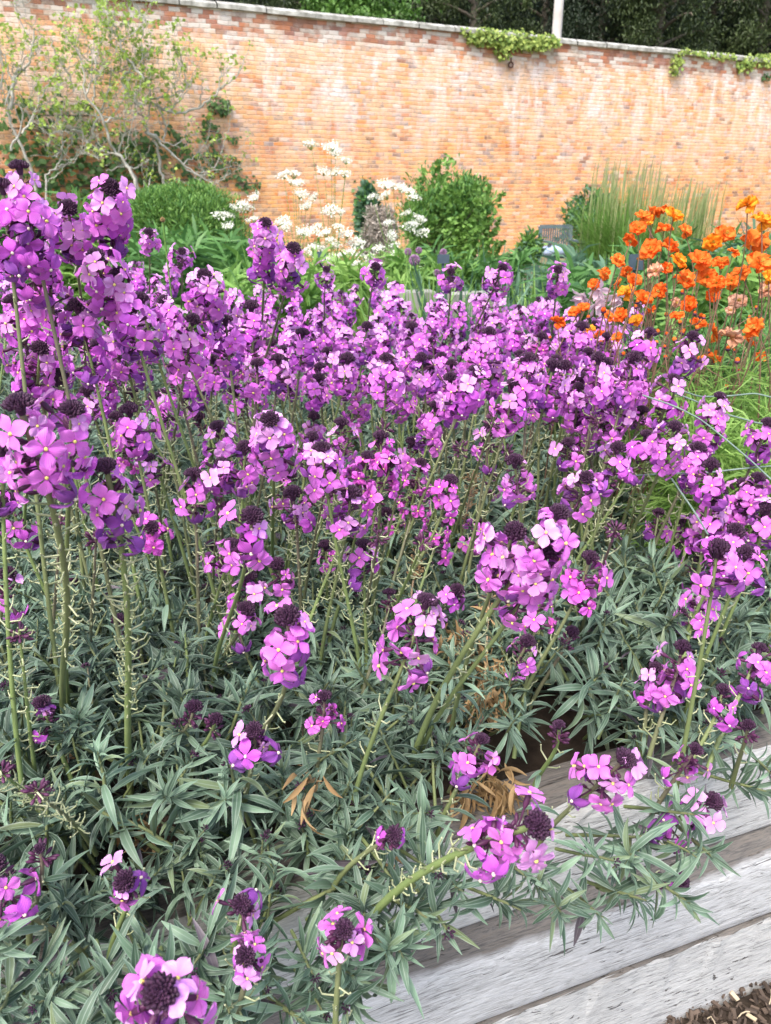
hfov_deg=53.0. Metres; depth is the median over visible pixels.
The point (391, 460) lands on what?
wallflower
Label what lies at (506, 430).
wallflower
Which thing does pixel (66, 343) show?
wallflower
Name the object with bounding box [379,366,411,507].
wallflower
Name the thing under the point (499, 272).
strappy plant
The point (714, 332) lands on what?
geum
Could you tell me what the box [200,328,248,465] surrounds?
wallflower
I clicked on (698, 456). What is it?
wallflower
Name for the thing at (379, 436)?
wallflower
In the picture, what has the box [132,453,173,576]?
wallflower
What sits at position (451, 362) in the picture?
wallflower
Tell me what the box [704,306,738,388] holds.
geum
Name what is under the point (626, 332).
wallflower
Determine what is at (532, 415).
wallflower
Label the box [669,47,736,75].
ivy clump
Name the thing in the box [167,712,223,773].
wallflower
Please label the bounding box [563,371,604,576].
wallflower
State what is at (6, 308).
wallflower
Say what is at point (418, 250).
allium
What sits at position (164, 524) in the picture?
wallflower
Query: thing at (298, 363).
wallflower
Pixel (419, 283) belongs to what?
strappy plant
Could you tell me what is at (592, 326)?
geum
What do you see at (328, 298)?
wallflower
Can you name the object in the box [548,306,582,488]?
geum
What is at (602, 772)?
wallflower
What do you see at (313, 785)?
dried stalk
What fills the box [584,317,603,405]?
wallflower
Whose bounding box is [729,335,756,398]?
geum
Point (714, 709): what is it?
wallflower
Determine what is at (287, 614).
wallflower
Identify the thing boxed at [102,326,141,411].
wallflower
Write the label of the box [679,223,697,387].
geum
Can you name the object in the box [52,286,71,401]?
wallflower
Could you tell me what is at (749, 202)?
geum
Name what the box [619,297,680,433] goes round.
geum
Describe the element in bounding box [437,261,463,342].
wallflower
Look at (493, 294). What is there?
wallflower
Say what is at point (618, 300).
aquilegia
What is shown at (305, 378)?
wallflower
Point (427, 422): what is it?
wallflower
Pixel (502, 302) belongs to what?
wallflower
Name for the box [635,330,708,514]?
wallflower
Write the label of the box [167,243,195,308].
wallflower
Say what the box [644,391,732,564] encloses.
wallflower
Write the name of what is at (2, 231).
leafy plant
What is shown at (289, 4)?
conifer tree
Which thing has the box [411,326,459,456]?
wallflower
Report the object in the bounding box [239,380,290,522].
wallflower
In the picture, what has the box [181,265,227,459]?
wallflower
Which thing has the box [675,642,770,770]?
wallflower
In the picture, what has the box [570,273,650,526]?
geum
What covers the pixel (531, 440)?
wallflower
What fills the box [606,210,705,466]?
geum
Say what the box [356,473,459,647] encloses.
wallflower
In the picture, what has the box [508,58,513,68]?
iron ring
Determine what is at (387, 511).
wallflower
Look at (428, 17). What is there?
conifer tree
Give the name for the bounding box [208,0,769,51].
distant wood
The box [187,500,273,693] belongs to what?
wallflower
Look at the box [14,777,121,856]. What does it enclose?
seeding stem
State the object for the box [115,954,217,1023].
wallflower
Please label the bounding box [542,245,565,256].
cushion
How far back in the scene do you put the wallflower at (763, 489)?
1.19 m
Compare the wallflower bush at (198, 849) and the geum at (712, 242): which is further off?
the geum at (712, 242)
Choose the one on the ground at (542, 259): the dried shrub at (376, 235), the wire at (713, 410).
the dried shrub at (376, 235)
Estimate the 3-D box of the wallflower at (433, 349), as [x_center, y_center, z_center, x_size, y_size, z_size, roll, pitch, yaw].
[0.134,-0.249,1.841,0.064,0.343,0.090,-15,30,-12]
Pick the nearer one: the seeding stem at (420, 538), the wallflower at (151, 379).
the seeding stem at (420, 538)
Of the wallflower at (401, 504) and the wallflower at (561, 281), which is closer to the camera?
the wallflower at (401, 504)
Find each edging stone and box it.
[379,289,435,339]
[444,291,503,326]
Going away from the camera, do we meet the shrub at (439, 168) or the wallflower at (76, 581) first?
the wallflower at (76, 581)
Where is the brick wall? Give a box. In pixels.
[0,0,770,263]
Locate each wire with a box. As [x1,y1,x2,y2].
[617,465,770,476]
[642,395,770,479]
[671,478,708,534]
[674,393,762,423]
[684,391,770,397]
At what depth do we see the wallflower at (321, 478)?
0.98 m
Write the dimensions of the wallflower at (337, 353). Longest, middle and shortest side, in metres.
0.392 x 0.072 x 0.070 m
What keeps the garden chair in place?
on the ground at (542, 259)
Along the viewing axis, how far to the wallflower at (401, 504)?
1.31 m
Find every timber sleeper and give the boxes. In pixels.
[0,707,770,1017]
[217,825,770,1023]
[475,912,770,1023]
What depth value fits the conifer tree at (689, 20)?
30.85 m
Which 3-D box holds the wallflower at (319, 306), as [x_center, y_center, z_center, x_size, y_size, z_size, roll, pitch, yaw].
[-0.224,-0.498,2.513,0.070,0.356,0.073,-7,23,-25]
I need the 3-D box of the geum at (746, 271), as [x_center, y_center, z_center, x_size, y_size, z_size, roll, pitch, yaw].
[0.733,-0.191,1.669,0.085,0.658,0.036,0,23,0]
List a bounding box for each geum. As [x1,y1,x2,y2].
[517,302,589,519]
[542,267,610,501]
[548,278,599,485]
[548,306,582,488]
[549,315,585,540]
[557,324,595,486]
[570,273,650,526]
[572,253,625,488]
[573,221,646,481]
[573,307,626,474]
[584,277,621,528]
[586,232,637,345]
[593,329,604,344]
[596,262,663,549]
[603,252,686,547]
[604,309,630,510]
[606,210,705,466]
[607,283,635,362]
[608,295,699,516]
[611,332,642,531]
[617,265,635,352]
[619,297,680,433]
[621,269,695,521]
[627,275,725,535]
[629,313,655,491]
[634,238,661,472]
[635,222,673,328]
[635,289,653,468]
[636,214,653,427]
[637,256,684,489]
[640,282,677,528]
[645,249,711,470]
[645,305,667,417]
[646,311,684,515]
[648,204,667,388]
[650,236,679,414]
[659,224,735,389]
[661,261,681,421]
[665,206,683,433]
[665,256,729,415]
[675,247,739,486]
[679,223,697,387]
[680,233,722,401]
[683,267,717,409]
[689,317,708,395]
[690,281,770,405]
[695,350,723,400]
[701,273,739,391]
[701,323,722,391]
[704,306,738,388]
[705,288,734,373]
[706,293,747,391]
[712,195,758,395]
[718,326,743,416]
[726,264,755,417]
[726,269,770,413]
[728,251,770,400]
[729,228,770,387]
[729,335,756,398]
[742,317,770,416]
[748,232,769,393]
[750,211,770,425]
[753,350,765,395]
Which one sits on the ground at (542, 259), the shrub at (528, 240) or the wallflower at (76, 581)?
the shrub at (528, 240)
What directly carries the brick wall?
on the ground at (542, 259)
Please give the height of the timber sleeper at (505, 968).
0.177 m
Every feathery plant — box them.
[568,309,755,461]
[608,367,770,527]
[612,365,770,604]
[636,328,770,497]
[644,408,770,552]
[656,306,770,400]
[686,296,770,411]
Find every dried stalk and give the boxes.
[297,764,321,813]
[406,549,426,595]
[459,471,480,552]
[479,549,495,679]
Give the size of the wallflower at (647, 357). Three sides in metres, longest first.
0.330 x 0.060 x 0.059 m
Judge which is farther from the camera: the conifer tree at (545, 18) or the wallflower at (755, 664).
the conifer tree at (545, 18)
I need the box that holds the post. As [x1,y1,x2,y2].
[552,0,563,37]
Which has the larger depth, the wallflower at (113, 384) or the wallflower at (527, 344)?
the wallflower at (527, 344)
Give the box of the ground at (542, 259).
[0,245,727,338]
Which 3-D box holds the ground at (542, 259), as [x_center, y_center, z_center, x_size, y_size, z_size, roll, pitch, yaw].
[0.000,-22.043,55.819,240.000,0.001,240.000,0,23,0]
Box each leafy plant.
[0,180,150,324]
[0,186,109,335]
[84,214,230,333]
[130,213,284,328]
[170,243,341,357]
[296,245,375,334]
[308,250,422,333]
[368,239,484,293]
[416,235,542,301]
[510,241,644,306]
[515,239,702,351]
[604,234,736,329]
[645,218,770,328]
[652,228,770,349]
[687,213,770,269]
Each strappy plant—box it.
[347,257,531,341]
[456,257,577,314]
[465,243,561,303]
[575,242,647,266]
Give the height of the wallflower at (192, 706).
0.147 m
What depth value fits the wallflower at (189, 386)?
1.30 m
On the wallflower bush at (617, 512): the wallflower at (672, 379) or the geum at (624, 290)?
the wallflower at (672, 379)
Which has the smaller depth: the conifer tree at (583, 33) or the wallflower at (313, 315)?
the wallflower at (313, 315)
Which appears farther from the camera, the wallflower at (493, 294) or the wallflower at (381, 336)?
the wallflower at (493, 294)
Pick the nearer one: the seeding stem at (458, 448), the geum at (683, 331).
the seeding stem at (458, 448)
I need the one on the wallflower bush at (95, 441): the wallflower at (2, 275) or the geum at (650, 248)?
the wallflower at (2, 275)
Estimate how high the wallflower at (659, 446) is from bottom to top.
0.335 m
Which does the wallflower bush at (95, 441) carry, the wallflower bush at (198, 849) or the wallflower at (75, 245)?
the wallflower at (75, 245)
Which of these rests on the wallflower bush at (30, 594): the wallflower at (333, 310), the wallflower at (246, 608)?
the wallflower at (246, 608)
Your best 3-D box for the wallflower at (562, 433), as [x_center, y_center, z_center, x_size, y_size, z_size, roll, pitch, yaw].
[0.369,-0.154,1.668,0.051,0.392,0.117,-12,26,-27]
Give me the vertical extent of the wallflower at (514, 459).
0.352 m
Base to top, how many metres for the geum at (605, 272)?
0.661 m
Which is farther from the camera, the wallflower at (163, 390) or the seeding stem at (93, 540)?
the wallflower at (163, 390)
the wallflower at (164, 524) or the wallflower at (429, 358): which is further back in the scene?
the wallflower at (429, 358)
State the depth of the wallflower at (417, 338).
1.45 m
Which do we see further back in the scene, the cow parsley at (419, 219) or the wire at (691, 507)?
the cow parsley at (419, 219)
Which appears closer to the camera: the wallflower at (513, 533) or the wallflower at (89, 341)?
the wallflower at (513, 533)
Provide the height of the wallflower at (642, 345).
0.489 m
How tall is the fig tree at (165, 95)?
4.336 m
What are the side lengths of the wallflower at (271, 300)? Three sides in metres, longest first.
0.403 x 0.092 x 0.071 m
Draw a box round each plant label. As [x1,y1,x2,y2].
[317,251,325,265]
[437,254,449,299]
[624,254,642,344]
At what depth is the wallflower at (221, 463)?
1.04 m
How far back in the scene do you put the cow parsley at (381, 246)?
6.23 m
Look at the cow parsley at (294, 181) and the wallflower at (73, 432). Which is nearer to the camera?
the wallflower at (73, 432)
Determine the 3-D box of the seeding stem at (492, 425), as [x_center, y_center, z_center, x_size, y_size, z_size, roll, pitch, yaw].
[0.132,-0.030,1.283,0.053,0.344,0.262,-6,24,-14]
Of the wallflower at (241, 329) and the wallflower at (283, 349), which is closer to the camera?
the wallflower at (283, 349)
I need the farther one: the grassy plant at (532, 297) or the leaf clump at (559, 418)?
the grassy plant at (532, 297)
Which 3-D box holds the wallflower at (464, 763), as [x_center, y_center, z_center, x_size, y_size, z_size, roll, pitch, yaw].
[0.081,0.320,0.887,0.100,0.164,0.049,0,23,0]
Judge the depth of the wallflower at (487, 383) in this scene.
1.69 m
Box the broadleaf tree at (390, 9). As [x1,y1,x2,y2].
[298,0,441,22]
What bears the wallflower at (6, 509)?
on the wallflower bush at (198, 849)
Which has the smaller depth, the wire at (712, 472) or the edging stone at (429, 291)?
the wire at (712, 472)
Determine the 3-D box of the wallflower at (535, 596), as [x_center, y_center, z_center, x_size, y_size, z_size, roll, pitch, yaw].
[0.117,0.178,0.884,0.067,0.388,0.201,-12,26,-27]
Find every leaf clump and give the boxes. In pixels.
[480,352,632,476]
[484,328,658,410]
[545,313,742,375]
[653,311,770,368]
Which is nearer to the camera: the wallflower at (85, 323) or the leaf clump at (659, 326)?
the wallflower at (85, 323)
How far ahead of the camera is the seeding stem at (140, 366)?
1.46 m
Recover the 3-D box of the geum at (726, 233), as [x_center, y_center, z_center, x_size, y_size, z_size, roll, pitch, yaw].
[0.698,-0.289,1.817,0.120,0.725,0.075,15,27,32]
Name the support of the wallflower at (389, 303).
on the bed soil
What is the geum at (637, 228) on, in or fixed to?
on the bed soil
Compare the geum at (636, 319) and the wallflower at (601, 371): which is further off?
the geum at (636, 319)
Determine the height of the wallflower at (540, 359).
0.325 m
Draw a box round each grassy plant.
[312,257,500,372]
[340,252,457,336]
[404,271,548,343]
[466,259,578,341]
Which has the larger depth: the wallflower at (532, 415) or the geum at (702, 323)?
the geum at (702, 323)
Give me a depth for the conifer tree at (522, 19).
29.45 m
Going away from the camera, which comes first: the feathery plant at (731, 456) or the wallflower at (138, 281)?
the feathery plant at (731, 456)
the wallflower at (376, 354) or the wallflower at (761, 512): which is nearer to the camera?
the wallflower at (761, 512)
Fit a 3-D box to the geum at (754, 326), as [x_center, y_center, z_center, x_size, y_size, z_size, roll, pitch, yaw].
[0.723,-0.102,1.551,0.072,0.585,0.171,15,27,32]
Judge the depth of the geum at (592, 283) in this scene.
1.59 m
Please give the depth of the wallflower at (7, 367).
1.38 m
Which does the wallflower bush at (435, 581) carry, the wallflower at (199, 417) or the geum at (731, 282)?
the wallflower at (199, 417)
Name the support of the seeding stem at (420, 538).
attached to the wallflower bush at (336, 825)
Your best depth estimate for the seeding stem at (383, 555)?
1.16 m
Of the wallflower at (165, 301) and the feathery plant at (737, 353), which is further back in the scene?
the feathery plant at (737, 353)
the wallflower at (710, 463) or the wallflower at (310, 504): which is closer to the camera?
the wallflower at (710, 463)
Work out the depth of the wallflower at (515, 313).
2.00 m
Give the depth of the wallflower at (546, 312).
2.45 m
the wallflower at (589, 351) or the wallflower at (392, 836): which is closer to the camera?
the wallflower at (392, 836)
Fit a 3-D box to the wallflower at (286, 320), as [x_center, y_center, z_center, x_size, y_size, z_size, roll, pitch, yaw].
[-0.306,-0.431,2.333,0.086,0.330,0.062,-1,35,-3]
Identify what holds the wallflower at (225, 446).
on the wallflower bush at (435, 581)
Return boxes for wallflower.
[0,177,77,706]
[0,269,9,294]
[0,280,12,392]
[0,293,109,658]
[0,391,86,721]
[0,442,32,818]
[0,491,102,702]
[0,565,28,695]
[0,853,92,990]
[2,338,84,537]
[3,159,122,653]
[7,232,63,415]
[10,301,57,412]
[10,340,55,553]
[23,278,88,625]
[25,838,59,945]
[26,388,97,711]
[31,694,81,788]
[43,192,96,456]
[45,332,89,525]
[48,367,109,638]
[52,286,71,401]
[55,303,93,414]
[56,354,90,457]
[58,297,162,673]
[69,574,111,655]
[74,409,126,574]
[75,245,132,461]
[76,337,130,438]
[76,385,156,586]
[77,456,151,802]
[83,173,135,430]
[89,339,201,529]
[90,372,139,503]
[97,317,202,609]
[100,850,162,964]
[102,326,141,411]
[104,266,230,653]
[110,613,147,665]
[112,433,175,574]
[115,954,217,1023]
[116,402,195,648]
[121,335,143,433]
[121,698,203,758]
[126,387,187,580]
[128,260,153,339]
[130,291,254,607]
[130,310,151,427]
[131,362,154,460]
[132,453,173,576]
[136,511,173,604]
[138,227,161,341]
[143,391,199,586]
[145,274,164,339]
[151,387,191,542]
[152,290,172,308]
[154,294,276,573]
[155,312,214,538]
[162,262,180,307]
[162,317,215,456]
[163,365,221,561]
[164,342,207,499]
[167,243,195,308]
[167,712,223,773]
[173,308,191,424]
[173,467,215,675]
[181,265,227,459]
[183,365,244,521]
[186,281,199,329]
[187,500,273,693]
[192,411,234,537]
[195,353,226,551]
[199,453,241,547]
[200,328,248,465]
[200,539,256,602]
[201,420,284,602]
[201,537,243,647]
[206,352,224,445]
[207,314,256,581]
[208,600,261,685]
[209,439,259,677]
[212,888,262,1010]
[214,299,229,416]
[214,569,263,692]
[215,352,246,468]
[216,284,223,300]
[219,320,259,439]
[219,328,248,440]
[222,313,261,452]
[222,384,280,566]
[223,932,270,1023]
[224,287,246,366]
[226,358,270,603]
[227,300,268,530]
[228,720,281,825]
[232,353,293,561]
[233,330,270,468]
[235,296,254,324]
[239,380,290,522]
[242,345,287,515]
[244,241,309,439]
[246,217,285,443]
[247,410,301,572]
[251,284,266,314]
[253,597,314,771]
[254,468,297,581]
[258,311,278,358]
[258,556,311,661]
[263,293,282,393]
[263,338,295,483]
[263,431,318,599]
[267,326,320,546]
[268,484,320,654]
[269,372,325,539]
[271,327,300,408]
[272,315,295,401]
[275,355,322,542]
[277,345,311,512]
[279,377,322,510]
[283,450,375,670]
[284,309,317,407]
[284,483,325,559]
[285,304,302,417]
[286,287,306,385]
[294,352,358,558]
[296,689,345,797]
[298,410,336,505]
[299,352,333,472]
[301,823,404,888]
[303,362,335,458]
[303,484,371,673]
[304,331,329,423]
[305,440,362,688]
[305,467,342,577]
[307,539,337,611]
[308,453,401,661]
[309,303,326,337]
[311,416,360,599]
[313,318,339,439]
[314,259,334,343]
[316,905,372,1023]
[319,346,353,454]
[321,283,336,338]
[323,302,344,363]
[324,317,347,414]
[329,326,354,434]
[332,321,377,468]
[332,349,359,442]
[333,290,363,374]
[338,284,363,363]
[339,331,372,458]
[340,376,375,525]
[343,538,389,672]
[349,590,447,817]
[352,350,382,453]
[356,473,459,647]
[360,258,387,338]
[360,588,402,703]
[362,352,404,577]
[364,784,554,934]
[365,332,378,434]
[365,362,405,452]
[366,436,423,556]
[368,280,384,314]
[368,311,410,435]
[368,429,395,647]
[371,400,442,577]
[372,332,396,429]
[373,290,400,348]
[374,507,416,556]
[379,322,407,428]
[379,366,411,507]
[384,486,431,623]
[387,281,404,354]
[389,298,411,366]
[389,364,485,587]
[393,377,402,510]
[394,337,413,482]
[396,457,432,577]
[397,321,429,528]
[400,312,426,411]
[402,360,442,522]
[404,517,453,642]
[407,351,442,570]
[408,503,579,766]
[408,583,465,636]
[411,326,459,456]
[412,312,442,435]
[412,354,435,472]
[412,732,499,854]
[413,318,427,409]
[417,540,560,762]
[421,336,451,472]
[425,302,444,345]
[430,293,452,357]
[431,367,471,582]
[433,301,452,341]
[433,358,464,518]
[435,351,459,471]
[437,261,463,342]
[444,326,502,553]
[447,378,530,583]
[447,473,500,563]
[448,518,486,642]
[448,520,528,733]
[450,300,467,362]
[452,350,482,487]
[453,260,512,382]
[454,341,475,493]
[461,421,503,617]
[466,324,485,441]
[466,345,512,535]
[468,292,488,333]
[470,297,494,413]
[481,355,499,481]
[481,633,536,708]
[482,335,500,419]
[483,312,510,467]
[484,331,548,466]
[485,349,524,480]
[488,277,501,333]
[493,295,509,330]
[493,304,528,417]
[495,358,570,544]
[497,452,536,633]
[504,319,540,436]
[506,351,546,544]
[508,601,556,758]
[510,549,613,717]
[513,334,538,449]
[517,746,647,847]
[519,352,545,472]
[521,366,544,539]
[522,390,549,524]
[524,296,544,341]
[526,327,571,437]
[527,321,594,547]
[527,625,579,709]
[528,719,571,793]
[530,316,551,439]
[530,347,595,528]
[532,296,553,341]
[538,354,571,502]
[539,368,575,504]
[544,300,561,335]
[546,261,570,371]
[548,307,579,431]
[548,436,584,505]
[550,359,601,574]
[552,390,618,566]
[554,351,610,579]
[556,326,661,527]
[556,382,591,494]
[556,470,600,539]
[560,342,589,454]
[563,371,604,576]
[566,415,613,566]
[567,440,632,625]
[569,357,618,536]
[569,366,647,559]
[571,429,658,565]
[573,386,621,532]
[577,350,643,564]
[582,373,613,549]
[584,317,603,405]
[586,407,619,547]
[589,331,620,468]
[589,392,635,532]
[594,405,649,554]
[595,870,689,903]
[596,316,618,353]
[596,381,651,541]
[601,341,645,501]
[611,786,727,875]
[613,322,630,368]
[615,373,688,546]
[616,420,690,572]
[623,639,701,758]
[626,333,653,433]
[627,302,644,341]
[633,661,671,754]
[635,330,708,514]
[640,742,712,843]
[641,484,728,579]
[642,507,672,591]
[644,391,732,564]
[647,499,749,614]
[647,537,744,796]
[656,441,708,593]
[665,682,737,784]
[667,544,767,727]
[671,515,692,596]
[672,584,721,671]
[674,522,746,663]
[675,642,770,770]
[678,553,706,641]
[684,493,731,625]
[686,477,753,585]
[686,508,770,575]
[687,457,728,638]
[697,497,770,674]
[703,718,759,788]
[708,417,770,568]
[715,471,770,585]
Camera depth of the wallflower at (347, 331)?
1.88 m
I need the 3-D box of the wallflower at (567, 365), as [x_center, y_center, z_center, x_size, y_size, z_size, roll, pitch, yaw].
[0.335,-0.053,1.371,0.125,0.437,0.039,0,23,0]
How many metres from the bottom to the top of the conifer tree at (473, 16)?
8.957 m
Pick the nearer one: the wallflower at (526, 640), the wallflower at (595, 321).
the wallflower at (526, 640)
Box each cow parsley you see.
[212,190,259,238]
[273,169,326,263]
[296,139,367,264]
[296,222,372,270]
[308,249,384,277]
[336,219,427,269]
[367,178,429,262]
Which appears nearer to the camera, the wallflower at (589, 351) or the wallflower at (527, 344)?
the wallflower at (589, 351)
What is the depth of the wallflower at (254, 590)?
1.10 m
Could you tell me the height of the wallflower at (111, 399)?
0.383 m
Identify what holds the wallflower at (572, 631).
on the wallflower bush at (620, 608)
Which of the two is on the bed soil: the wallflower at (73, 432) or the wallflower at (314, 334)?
the wallflower at (314, 334)
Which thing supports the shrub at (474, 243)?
on the ground at (542, 259)
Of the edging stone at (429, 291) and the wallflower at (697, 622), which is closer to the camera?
the wallflower at (697, 622)
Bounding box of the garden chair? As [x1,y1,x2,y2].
[536,225,584,266]
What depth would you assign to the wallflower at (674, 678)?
0.97 m
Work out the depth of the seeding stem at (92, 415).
1.66 m
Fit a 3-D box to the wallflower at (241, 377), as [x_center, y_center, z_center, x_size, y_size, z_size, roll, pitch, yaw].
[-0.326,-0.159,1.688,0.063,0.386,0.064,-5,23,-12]
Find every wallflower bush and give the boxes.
[0,331,290,579]
[0,466,265,776]
[0,618,401,1023]
[187,583,719,1023]
[198,448,549,703]
[244,334,561,538]
[447,410,707,632]
[457,329,658,424]
[459,535,770,878]
[737,539,770,655]
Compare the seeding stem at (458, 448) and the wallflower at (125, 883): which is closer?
the wallflower at (125, 883)
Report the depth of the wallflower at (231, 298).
2.66 m
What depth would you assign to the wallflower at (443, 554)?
1.25 m
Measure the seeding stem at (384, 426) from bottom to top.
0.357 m
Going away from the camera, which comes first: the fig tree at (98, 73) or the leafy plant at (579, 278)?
the leafy plant at (579, 278)
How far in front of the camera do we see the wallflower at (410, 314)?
1.92 m
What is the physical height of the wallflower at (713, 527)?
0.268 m
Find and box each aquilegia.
[570,289,592,318]
[588,279,611,326]
[590,296,606,324]
[603,302,623,318]
[604,293,624,324]
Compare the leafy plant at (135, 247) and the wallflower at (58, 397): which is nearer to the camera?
the wallflower at (58, 397)
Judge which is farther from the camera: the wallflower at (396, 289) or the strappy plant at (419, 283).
the strappy plant at (419, 283)
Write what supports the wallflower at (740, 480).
on the wallflower bush at (620, 608)
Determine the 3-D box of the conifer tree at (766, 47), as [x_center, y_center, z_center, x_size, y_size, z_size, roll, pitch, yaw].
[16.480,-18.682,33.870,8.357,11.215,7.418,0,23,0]
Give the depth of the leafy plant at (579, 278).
3.72 m
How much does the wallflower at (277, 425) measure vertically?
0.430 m
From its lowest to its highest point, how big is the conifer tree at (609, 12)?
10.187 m
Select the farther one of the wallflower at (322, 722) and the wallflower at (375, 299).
the wallflower at (375, 299)
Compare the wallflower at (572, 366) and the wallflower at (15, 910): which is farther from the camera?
the wallflower at (572, 366)
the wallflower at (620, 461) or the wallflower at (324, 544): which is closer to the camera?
the wallflower at (620, 461)
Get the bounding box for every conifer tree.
[234,0,310,10]
[396,0,458,23]
[411,0,551,33]
[415,0,509,27]
[463,0,565,33]
[492,0,606,41]
[526,0,658,43]
[535,0,669,46]
[593,0,726,51]
[629,0,737,53]
[664,0,770,56]
[696,0,770,55]
[729,12,770,55]
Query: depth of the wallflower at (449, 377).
1.25 m
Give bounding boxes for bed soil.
[0,326,770,909]
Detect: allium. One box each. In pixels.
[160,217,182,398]
[404,248,411,289]
[409,254,419,283]
[416,247,421,288]
[433,269,440,277]
[440,249,446,253]
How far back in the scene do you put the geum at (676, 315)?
1.45 m
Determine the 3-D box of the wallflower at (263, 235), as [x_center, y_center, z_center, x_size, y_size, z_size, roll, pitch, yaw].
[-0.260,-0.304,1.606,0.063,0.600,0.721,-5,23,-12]
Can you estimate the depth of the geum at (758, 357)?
1.75 m
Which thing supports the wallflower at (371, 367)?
on the bed soil
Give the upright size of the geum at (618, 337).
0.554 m
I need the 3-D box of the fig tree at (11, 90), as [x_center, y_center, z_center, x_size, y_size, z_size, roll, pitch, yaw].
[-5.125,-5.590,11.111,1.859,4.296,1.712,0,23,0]
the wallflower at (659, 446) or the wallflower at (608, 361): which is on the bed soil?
the wallflower at (608, 361)
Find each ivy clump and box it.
[0,80,212,206]
[198,114,241,147]
[203,148,260,194]
[206,96,231,117]
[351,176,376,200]
[460,27,561,61]
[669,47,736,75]
[736,53,770,73]
[761,72,770,80]
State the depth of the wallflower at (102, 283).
0.90 m
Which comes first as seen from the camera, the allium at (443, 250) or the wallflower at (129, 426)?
the wallflower at (129, 426)
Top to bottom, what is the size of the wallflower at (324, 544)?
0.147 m
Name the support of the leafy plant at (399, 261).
on the ground at (542, 259)
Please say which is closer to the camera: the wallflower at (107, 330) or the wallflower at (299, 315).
the wallflower at (107, 330)
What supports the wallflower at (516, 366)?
on the wallflower bush at (617, 512)
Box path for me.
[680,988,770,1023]
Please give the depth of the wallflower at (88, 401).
1.28 m
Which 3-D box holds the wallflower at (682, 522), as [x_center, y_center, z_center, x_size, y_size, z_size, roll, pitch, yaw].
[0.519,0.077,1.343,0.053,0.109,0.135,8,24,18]
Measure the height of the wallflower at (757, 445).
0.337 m
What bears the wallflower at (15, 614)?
on the wallflower bush at (30, 594)
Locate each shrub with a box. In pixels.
[123,176,252,256]
[351,178,382,257]
[359,203,399,265]
[393,152,496,254]
[404,153,454,256]
[439,182,506,266]
[513,225,547,279]
[555,183,610,261]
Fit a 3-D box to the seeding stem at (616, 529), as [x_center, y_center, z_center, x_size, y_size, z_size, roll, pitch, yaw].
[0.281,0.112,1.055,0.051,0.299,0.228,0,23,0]
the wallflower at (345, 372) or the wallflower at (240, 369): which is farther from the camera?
the wallflower at (240, 369)
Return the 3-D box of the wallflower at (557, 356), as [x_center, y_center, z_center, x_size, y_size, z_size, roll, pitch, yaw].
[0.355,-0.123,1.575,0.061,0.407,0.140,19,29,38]
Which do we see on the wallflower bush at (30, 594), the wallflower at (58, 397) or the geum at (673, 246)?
the wallflower at (58, 397)
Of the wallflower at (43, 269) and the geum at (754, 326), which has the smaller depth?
the wallflower at (43, 269)
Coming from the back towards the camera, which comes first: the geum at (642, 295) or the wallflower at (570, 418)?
the geum at (642, 295)
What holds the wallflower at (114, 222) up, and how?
on the wallflower bush at (95, 441)
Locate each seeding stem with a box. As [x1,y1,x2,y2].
[0,760,67,836]
[4,621,49,797]
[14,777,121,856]
[41,513,74,682]
[79,529,109,684]
[81,359,101,452]
[116,359,142,476]
[152,409,175,538]
[202,496,226,616]
[239,382,258,499]
[263,501,302,593]
[288,487,333,602]
[302,439,354,597]
[345,417,393,578]
[355,528,389,655]
[366,484,408,629]
[385,531,435,642]
[417,439,467,555]
[432,411,503,550]
[477,444,513,537]
[514,416,558,514]
[560,411,603,537]
[578,520,625,636]
[615,448,664,565]
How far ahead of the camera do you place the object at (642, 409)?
1.39 m
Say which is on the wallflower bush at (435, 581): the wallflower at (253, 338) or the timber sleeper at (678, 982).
the wallflower at (253, 338)
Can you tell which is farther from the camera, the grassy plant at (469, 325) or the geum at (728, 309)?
the grassy plant at (469, 325)
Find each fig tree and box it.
[0,0,93,201]
[0,0,170,199]
[73,0,257,189]
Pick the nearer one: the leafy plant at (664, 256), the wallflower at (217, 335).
the wallflower at (217, 335)
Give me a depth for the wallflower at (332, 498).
1.43 m
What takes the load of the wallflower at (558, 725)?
on the wallflower bush at (336, 825)
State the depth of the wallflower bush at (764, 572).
1.38 m
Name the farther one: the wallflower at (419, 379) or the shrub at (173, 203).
the shrub at (173, 203)
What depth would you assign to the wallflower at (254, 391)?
1.19 m
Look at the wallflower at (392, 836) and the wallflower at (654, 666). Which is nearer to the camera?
the wallflower at (392, 836)
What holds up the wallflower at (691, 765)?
on the wallflower bush at (336, 825)
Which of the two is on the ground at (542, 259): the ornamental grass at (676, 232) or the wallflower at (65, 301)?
the ornamental grass at (676, 232)
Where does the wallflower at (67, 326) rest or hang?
on the wallflower bush at (30, 594)
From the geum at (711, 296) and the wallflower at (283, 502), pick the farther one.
the geum at (711, 296)
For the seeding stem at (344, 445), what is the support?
on the wallflower bush at (435, 581)
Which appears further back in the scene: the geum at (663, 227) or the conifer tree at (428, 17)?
the conifer tree at (428, 17)
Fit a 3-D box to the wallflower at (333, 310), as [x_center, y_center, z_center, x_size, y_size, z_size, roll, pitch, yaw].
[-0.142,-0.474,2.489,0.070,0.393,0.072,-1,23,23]
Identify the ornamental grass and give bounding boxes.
[551,153,665,267]
[568,153,702,262]
[616,170,713,258]
[689,181,729,254]
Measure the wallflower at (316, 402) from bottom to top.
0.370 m
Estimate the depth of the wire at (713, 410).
1.25 m

